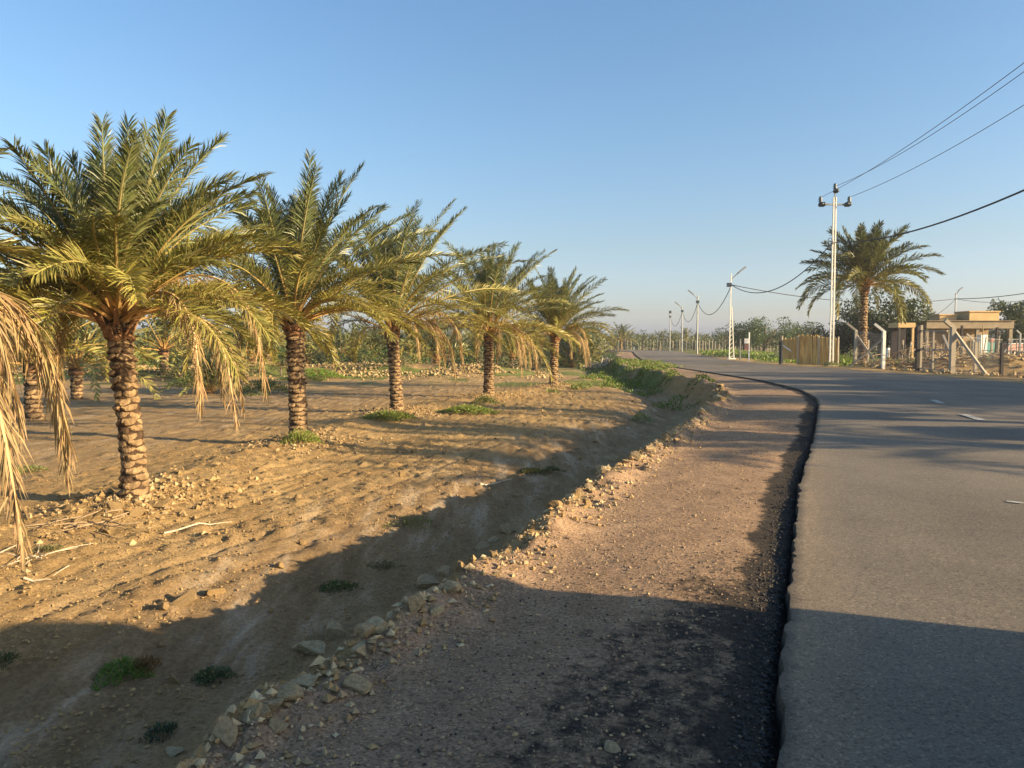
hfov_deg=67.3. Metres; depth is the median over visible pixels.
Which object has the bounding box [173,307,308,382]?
date palm
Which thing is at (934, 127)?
power wire
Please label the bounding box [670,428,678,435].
stone
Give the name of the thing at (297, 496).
stone
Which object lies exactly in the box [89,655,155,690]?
weed clump
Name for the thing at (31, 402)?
date palm
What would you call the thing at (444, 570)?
stone
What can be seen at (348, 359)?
shrub
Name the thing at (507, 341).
date palm
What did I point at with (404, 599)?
stone
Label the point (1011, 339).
railing
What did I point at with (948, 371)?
rubble
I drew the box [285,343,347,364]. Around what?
shrub
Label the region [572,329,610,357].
date palm
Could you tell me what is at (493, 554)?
stone
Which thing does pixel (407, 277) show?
date palm
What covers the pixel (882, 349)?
wire fence
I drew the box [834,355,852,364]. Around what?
bush
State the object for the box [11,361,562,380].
rubble
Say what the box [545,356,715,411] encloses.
grass
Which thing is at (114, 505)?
stone
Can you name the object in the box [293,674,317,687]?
stone
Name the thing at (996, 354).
brushwood
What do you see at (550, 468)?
weed clump
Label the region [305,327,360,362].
date palm
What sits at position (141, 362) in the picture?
shrub
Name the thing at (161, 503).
stone
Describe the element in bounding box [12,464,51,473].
weed clump
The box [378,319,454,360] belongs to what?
date palm
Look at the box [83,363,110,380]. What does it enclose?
scrub bush
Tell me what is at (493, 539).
stone
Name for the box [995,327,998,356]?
fence post
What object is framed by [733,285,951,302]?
power cable
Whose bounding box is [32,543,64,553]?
weed clump
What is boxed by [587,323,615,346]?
date palm
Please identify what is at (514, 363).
scrub bush
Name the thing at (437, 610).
stone
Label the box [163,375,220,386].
bush
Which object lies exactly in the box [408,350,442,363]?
shrub
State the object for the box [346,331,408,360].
date palm
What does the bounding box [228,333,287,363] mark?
date palm
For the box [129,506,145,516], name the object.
stone
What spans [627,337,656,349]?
shrub
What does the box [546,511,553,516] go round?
stone
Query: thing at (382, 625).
stone
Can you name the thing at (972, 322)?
building
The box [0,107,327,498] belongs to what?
date palm
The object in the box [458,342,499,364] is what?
shrub
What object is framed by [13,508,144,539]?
twigs
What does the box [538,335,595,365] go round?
date palm
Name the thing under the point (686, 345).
post fence
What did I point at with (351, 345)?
date palm
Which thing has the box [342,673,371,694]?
stone
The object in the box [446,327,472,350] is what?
date palm
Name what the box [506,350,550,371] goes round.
scrub bush
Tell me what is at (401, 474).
stone
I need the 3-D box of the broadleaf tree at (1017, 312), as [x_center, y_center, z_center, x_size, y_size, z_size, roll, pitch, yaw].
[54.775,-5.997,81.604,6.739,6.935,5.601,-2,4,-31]
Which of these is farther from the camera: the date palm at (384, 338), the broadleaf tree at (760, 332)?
the broadleaf tree at (760, 332)
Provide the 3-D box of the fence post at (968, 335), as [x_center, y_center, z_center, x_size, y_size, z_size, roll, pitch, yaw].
[30.933,-2.165,51.959,0.608,2.546,0.140,0,3,0]
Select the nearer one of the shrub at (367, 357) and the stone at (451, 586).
the stone at (451, 586)
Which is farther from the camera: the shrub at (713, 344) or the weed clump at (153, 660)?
the shrub at (713, 344)
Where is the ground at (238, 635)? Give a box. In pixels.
[0,343,1023,767]
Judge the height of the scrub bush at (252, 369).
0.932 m
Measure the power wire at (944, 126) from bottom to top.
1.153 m
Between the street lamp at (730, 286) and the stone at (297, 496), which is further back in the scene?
the street lamp at (730, 286)
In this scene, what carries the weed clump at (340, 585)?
on the ground at (238, 635)
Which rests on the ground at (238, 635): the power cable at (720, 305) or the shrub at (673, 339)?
the shrub at (673, 339)
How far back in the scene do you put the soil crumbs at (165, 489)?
9.84 m
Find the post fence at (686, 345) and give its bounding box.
[598,339,777,351]
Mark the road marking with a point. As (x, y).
(967, 415)
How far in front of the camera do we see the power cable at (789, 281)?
56.53 m
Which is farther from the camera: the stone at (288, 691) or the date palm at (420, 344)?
the date palm at (420, 344)
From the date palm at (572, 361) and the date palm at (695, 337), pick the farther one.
the date palm at (695, 337)
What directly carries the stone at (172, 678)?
on the ground at (238, 635)
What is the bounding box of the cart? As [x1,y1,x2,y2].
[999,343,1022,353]
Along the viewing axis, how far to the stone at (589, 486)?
7.62 m
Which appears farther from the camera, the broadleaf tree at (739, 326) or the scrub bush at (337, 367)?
the broadleaf tree at (739, 326)
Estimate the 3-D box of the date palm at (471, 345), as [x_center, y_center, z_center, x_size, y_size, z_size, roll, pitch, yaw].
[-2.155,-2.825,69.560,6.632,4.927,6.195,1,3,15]
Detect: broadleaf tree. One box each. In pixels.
[611,329,647,347]
[677,335,711,347]
[711,320,767,351]
[734,316,797,351]
[770,320,816,350]
[803,321,847,353]
[809,310,876,354]
[834,306,882,354]
[837,286,930,357]
[921,306,935,319]
[986,298,1022,342]
[988,321,1021,355]
[993,300,1023,342]
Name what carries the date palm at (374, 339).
on the ground at (238, 635)
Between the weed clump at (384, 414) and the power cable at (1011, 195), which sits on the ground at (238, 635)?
the weed clump at (384, 414)
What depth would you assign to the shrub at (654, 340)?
175.80 m
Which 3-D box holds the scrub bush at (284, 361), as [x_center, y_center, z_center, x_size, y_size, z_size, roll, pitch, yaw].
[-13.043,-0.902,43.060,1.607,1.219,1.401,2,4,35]
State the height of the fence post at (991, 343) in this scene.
2.225 m
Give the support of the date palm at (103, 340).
on the ground at (238, 635)
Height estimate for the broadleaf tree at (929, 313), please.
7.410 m
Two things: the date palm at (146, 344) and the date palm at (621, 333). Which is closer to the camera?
the date palm at (146, 344)
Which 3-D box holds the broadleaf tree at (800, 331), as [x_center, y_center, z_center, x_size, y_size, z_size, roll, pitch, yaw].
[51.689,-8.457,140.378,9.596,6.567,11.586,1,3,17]
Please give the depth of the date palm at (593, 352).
69.30 m
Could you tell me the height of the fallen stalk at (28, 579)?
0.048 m
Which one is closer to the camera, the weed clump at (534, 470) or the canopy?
the weed clump at (534, 470)
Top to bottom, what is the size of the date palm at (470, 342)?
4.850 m
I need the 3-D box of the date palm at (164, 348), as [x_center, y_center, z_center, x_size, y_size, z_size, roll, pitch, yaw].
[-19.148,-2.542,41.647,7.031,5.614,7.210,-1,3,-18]
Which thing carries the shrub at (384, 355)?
on the ground at (238, 635)
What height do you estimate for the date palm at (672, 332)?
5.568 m
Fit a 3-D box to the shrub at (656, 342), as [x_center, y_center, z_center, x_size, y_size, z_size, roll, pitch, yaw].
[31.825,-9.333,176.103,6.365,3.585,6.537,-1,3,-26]
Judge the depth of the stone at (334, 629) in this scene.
5.83 m
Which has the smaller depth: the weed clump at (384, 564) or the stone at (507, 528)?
the weed clump at (384, 564)
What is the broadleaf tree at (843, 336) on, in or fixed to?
on the ground at (238, 635)
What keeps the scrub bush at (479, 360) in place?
on the ground at (238, 635)
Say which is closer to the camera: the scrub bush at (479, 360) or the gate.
the gate
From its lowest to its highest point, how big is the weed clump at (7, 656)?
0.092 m
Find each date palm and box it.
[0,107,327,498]
[0,146,79,567]
[0,263,167,420]
[0,305,179,402]
[85,330,149,364]
[90,312,222,374]
[133,332,175,364]
[134,328,160,362]
[140,319,223,366]
[153,348,255,396]
[162,148,463,438]
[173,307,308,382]
[179,338,253,365]
[210,307,324,362]
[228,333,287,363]
[261,337,286,361]
[280,198,536,410]
[281,336,335,364]
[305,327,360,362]
[317,324,370,363]
[322,328,368,361]
[324,321,381,362]
[338,321,407,361]
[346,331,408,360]
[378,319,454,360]
[384,328,454,364]
[399,239,581,394]
[399,316,474,364]
[442,330,474,360]
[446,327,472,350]
[459,329,504,362]
[462,331,513,362]
[467,333,518,361]
[469,323,548,367]
[493,266,628,384]
[537,332,550,352]
[538,324,602,364]
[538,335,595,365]
[542,333,602,371]
[558,334,623,362]
[560,319,604,346]
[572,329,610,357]
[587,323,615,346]
[600,322,638,349]
[614,329,635,349]
[626,332,639,347]
[634,332,649,346]
[643,331,662,349]
[647,329,674,349]
[666,330,677,343]
[673,326,694,349]
[688,332,707,343]
[717,329,731,343]
[795,219,946,361]
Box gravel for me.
[188,390,800,767]
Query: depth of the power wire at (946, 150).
33.58 m
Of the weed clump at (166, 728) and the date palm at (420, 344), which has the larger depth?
the date palm at (420, 344)
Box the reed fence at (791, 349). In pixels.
[779,334,838,365]
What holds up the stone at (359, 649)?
on the ground at (238, 635)
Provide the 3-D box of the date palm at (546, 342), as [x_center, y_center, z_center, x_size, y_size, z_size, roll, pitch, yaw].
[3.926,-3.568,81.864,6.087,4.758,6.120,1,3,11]
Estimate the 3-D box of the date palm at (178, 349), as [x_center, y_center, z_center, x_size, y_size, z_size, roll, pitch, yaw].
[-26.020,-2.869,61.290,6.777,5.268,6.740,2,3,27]
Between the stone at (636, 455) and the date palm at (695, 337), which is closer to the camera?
the stone at (636, 455)
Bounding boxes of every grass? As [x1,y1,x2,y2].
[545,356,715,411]
[698,348,988,365]
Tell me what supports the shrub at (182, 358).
on the ground at (238, 635)
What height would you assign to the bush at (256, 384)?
0.688 m
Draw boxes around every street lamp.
[675,302,683,351]
[688,290,698,353]
[727,266,745,358]
[954,287,962,313]
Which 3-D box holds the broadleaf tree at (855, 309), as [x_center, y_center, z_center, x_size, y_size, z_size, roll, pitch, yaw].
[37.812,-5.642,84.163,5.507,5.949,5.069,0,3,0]
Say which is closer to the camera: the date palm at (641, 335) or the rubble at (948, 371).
the rubble at (948, 371)
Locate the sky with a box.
[0,0,1023,342]
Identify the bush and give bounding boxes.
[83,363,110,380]
[153,356,189,378]
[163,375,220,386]
[231,378,287,395]
[237,364,261,375]
[266,358,287,376]
[273,367,354,380]
[319,360,354,371]
[356,349,374,370]
[377,352,415,367]
[428,347,466,367]
[471,351,494,364]
[499,357,522,368]
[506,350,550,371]
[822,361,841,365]
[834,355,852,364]
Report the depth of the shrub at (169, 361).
70.50 m
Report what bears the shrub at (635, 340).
on the ground at (238, 635)
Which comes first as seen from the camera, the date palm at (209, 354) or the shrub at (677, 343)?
the date palm at (209, 354)
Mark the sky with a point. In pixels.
(665, 149)
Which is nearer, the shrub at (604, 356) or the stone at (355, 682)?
the stone at (355, 682)
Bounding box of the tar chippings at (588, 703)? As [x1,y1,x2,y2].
[346,548,790,767]
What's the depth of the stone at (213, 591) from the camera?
6.47 m
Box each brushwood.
[576,356,621,369]
[840,324,1021,368]
[926,347,1023,366]
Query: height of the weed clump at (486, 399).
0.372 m
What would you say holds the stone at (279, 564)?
on the ground at (238, 635)
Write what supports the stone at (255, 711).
on the ground at (238, 635)
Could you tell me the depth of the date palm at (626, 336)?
198.81 m
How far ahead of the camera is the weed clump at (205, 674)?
5.19 m
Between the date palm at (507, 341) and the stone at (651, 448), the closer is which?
the stone at (651, 448)
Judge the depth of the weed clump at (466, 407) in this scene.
21.66 m
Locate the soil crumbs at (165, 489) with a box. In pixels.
[0,381,595,607]
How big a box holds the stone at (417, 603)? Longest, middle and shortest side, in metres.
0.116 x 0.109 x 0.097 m
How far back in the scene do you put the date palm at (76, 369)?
26.89 m
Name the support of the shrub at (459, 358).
on the ground at (238, 635)
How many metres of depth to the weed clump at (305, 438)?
14.32 m
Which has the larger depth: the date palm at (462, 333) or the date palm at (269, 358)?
the date palm at (462, 333)
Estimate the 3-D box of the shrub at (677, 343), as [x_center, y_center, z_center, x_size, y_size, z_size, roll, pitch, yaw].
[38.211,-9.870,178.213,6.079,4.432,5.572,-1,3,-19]
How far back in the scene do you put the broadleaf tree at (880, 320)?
74.49 m
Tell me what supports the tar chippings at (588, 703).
on the ground at (238, 635)
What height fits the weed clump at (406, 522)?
0.102 m
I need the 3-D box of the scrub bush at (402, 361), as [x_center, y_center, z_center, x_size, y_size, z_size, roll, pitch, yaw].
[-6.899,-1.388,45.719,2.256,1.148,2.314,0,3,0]
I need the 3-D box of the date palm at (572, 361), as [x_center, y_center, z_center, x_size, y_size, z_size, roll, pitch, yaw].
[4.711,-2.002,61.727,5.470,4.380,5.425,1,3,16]
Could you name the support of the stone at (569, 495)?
on the ground at (238, 635)
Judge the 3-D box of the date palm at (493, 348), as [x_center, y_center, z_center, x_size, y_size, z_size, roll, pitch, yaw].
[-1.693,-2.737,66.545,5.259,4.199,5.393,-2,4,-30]
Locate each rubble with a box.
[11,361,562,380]
[855,353,1023,377]
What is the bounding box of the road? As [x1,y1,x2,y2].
[600,350,1023,767]
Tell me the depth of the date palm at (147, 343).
74.96 m
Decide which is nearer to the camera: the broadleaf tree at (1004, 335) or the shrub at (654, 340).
the broadleaf tree at (1004, 335)
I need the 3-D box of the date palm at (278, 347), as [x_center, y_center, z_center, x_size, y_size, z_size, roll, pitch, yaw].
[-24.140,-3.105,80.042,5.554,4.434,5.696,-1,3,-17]
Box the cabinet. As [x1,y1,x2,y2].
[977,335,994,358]
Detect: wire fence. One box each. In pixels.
[846,323,905,368]
[942,319,1023,375]
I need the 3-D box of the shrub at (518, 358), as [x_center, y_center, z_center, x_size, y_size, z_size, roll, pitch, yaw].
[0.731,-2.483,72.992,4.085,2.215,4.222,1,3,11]
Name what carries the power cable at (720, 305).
attached to the street lamp at (730, 286)
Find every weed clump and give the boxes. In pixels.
[0,650,20,671]
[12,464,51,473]
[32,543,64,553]
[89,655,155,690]
[129,654,163,679]
[138,719,177,744]
[182,664,237,686]
[280,427,323,444]
[319,579,359,595]
[359,409,419,422]
[365,559,403,570]
[379,515,442,531]
[436,404,501,414]
[470,395,502,405]
[520,466,548,475]
[542,465,565,472]
[632,411,657,422]
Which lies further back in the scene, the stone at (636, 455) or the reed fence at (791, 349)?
the reed fence at (791, 349)
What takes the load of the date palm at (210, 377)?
on the ground at (238, 635)
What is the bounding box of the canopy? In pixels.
[888,323,915,361]
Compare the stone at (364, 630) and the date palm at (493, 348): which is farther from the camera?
the date palm at (493, 348)
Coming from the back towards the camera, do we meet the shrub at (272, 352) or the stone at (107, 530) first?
the shrub at (272, 352)
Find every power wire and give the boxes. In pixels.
[822,63,1023,196]
[837,71,1023,185]
[851,105,1023,196]
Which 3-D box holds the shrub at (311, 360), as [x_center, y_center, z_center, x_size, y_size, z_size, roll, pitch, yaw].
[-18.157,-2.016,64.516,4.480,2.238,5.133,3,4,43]
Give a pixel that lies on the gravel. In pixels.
(490, 754)
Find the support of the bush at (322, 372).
on the ground at (238, 635)
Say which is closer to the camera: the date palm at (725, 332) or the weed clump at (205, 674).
the weed clump at (205, 674)
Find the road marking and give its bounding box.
[931,400,1023,502]
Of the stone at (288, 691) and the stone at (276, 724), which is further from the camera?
the stone at (288, 691)
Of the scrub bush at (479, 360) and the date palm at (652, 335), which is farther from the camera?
the date palm at (652, 335)
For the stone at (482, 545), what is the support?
on the ground at (238, 635)
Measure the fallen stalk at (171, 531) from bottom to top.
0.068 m
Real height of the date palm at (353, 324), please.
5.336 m
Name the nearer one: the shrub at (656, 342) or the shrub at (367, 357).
the shrub at (367, 357)
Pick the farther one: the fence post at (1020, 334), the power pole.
the fence post at (1020, 334)
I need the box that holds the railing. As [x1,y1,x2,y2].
[1004,337,1023,353]
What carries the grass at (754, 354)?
on the ground at (238, 635)
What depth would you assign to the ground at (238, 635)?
6.29 m
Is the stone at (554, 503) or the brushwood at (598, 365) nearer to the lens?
the stone at (554, 503)
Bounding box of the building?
[885,311,1015,358]
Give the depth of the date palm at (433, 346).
49.75 m
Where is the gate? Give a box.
[915,325,947,371]
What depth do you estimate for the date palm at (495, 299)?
27.33 m
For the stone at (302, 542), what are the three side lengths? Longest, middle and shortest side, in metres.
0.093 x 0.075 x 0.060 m
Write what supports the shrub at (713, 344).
on the ground at (238, 635)
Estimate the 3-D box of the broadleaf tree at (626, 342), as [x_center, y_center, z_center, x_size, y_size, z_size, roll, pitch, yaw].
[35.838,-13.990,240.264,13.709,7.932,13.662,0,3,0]
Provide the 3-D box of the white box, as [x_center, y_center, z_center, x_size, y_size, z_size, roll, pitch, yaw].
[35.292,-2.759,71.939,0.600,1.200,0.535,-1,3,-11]
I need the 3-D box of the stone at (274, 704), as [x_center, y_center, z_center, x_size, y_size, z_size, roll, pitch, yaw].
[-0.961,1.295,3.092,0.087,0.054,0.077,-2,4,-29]
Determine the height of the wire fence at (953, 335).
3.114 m
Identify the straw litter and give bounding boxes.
[0,380,583,744]
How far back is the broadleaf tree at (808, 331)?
119.70 m
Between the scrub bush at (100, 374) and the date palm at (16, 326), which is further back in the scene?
the scrub bush at (100, 374)
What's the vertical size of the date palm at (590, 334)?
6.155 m
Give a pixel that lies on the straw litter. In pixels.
(179, 511)
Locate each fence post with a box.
[960,325,962,354]
[965,333,974,352]
[990,338,993,357]
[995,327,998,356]
[1016,330,1021,352]
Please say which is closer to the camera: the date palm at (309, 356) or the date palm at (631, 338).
the date palm at (309, 356)
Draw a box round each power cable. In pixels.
[698,289,729,314]
[732,243,831,292]
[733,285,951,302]
[835,189,1023,242]
[956,293,1023,298]
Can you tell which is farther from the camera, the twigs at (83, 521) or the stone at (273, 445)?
the stone at (273, 445)
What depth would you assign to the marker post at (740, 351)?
63.91 m
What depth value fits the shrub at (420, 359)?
58.22 m
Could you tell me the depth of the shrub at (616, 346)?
164.99 m
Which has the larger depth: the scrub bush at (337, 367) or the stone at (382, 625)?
the scrub bush at (337, 367)
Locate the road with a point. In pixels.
(902, 644)
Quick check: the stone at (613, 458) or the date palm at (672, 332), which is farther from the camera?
the date palm at (672, 332)
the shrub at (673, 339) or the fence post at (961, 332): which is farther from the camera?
the shrub at (673, 339)
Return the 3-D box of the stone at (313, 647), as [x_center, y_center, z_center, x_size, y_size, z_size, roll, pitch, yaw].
[-1.463,1.940,5.608,0.255,0.144,0.265,-8,-14,20]
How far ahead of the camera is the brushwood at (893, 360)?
44.00 m
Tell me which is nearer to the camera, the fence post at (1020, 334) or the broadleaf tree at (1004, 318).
the fence post at (1020, 334)
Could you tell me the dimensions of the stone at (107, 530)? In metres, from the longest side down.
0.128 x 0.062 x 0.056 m
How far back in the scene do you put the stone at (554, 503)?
6.64 m
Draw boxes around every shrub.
[109,347,170,366]
[153,351,182,363]
[176,351,190,365]
[248,346,286,363]
[278,349,326,364]
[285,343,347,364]
[326,348,381,363]
[348,343,386,362]
[358,342,415,363]
[406,350,440,363]
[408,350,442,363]
[442,347,474,364]
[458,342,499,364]
[502,347,536,363]
[526,346,566,365]
[538,348,595,365]
[593,350,616,363]
[603,335,628,349]
[624,335,645,349]
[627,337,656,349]
[642,338,674,349]
[645,335,668,348]
[655,334,685,349]
[665,333,688,349]
[690,337,713,350]
[701,337,724,349]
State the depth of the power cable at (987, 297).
87.75 m
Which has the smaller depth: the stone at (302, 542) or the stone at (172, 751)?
the stone at (172, 751)
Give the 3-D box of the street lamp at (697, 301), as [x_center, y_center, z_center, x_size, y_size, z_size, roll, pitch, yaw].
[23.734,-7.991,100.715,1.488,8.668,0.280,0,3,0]
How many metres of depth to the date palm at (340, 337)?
71.45 m
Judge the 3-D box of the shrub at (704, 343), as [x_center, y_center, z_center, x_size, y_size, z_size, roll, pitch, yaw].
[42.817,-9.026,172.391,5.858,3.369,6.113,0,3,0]
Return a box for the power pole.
[818,183,851,365]
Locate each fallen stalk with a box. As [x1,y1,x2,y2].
[23,577,50,581]
[163,521,231,533]
[479,479,508,485]
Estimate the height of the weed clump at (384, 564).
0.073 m
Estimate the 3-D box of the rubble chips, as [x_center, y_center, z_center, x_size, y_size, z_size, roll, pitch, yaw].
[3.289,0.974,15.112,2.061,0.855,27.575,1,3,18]
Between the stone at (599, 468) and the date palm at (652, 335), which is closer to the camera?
the stone at (599, 468)
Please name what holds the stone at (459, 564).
on the ground at (238, 635)
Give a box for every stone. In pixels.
[102,528,111,533]
[107,501,124,510]
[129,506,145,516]
[148,500,169,507]
[158,602,169,610]
[166,746,183,757]
[167,673,178,684]
[172,588,196,606]
[206,588,225,596]
[212,714,237,747]
[241,704,271,723]
[244,702,262,718]
[262,698,283,712]
[267,716,288,733]
[268,441,278,448]
[268,607,273,613]
[274,561,283,568]
[276,681,303,701]
[292,640,325,654]
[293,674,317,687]
[294,494,301,498]
[298,540,306,544]
[324,621,346,639]
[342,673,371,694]
[351,641,366,656]
[353,623,376,638]
[365,616,388,633]
[398,472,405,476]
[401,596,407,603]
[407,595,425,613]
[416,574,438,588]
[430,604,443,616]
[437,565,452,576]
[443,580,461,593]
[455,560,464,571]
[474,541,489,549]
[487,536,498,542]
[489,550,497,557]
[500,523,516,533]
[546,500,562,507]
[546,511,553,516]
[565,494,574,498]
[579,504,588,508]
[582,498,592,505]
[583,483,594,491]
[595,465,610,473]
[604,740,620,752]
[607,456,620,461]
[629,451,643,459]
[645,445,655,450]
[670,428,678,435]
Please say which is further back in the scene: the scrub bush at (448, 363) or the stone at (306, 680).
the scrub bush at (448, 363)
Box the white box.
[885,348,889,357]
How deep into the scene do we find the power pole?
49.31 m
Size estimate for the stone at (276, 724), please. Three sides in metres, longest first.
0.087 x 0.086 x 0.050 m
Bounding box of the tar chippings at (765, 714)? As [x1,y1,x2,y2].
[671,407,817,767]
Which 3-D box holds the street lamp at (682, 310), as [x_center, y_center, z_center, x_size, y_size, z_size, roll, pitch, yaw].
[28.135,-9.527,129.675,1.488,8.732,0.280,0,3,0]
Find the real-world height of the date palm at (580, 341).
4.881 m
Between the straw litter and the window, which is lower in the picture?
the straw litter
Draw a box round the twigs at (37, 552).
[0,543,92,575]
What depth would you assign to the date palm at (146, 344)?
69.95 m
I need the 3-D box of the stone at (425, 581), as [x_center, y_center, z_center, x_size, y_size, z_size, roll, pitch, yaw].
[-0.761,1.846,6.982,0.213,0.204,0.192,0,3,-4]
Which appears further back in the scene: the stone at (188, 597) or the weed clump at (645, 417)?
the weed clump at (645, 417)
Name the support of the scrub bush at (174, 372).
on the ground at (238, 635)
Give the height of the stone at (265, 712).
0.074 m
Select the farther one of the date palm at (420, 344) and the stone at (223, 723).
the date palm at (420, 344)
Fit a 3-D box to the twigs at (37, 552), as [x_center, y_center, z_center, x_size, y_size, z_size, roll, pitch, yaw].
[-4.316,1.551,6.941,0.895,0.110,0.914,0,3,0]
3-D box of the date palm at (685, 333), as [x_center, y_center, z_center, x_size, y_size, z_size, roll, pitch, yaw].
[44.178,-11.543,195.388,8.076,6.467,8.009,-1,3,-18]
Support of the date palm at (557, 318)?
on the ground at (238, 635)
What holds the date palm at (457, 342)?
on the ground at (238, 635)
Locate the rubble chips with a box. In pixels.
[168,382,740,767]
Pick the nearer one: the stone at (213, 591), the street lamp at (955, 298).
the stone at (213, 591)
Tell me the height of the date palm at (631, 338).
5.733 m
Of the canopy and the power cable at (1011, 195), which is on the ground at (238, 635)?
the canopy
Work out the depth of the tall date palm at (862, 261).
54.58 m
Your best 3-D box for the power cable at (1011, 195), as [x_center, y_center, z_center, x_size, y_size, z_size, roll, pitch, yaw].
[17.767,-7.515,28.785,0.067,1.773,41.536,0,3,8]
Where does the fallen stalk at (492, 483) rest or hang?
on the ground at (238, 635)
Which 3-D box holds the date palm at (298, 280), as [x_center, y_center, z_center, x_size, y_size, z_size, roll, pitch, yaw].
[-3.831,-1.496,14.903,5.845,5.674,5.636,0,3,0]
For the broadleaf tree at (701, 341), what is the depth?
252.97 m
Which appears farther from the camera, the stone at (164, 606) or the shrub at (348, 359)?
the shrub at (348, 359)
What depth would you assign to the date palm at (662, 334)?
196.54 m
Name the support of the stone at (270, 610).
on the ground at (238, 635)
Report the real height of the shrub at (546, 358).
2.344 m
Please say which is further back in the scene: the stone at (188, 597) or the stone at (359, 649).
the stone at (188, 597)
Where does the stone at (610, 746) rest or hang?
on the ground at (238, 635)
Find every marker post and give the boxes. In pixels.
[739,339,740,359]
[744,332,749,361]
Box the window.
[943,340,958,350]
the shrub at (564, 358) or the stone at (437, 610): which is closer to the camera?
the stone at (437, 610)
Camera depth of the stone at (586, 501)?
7.28 m
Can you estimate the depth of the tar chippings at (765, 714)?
3.97 m
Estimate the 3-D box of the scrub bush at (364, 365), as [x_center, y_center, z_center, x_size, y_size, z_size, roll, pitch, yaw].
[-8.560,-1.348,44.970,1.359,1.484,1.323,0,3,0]

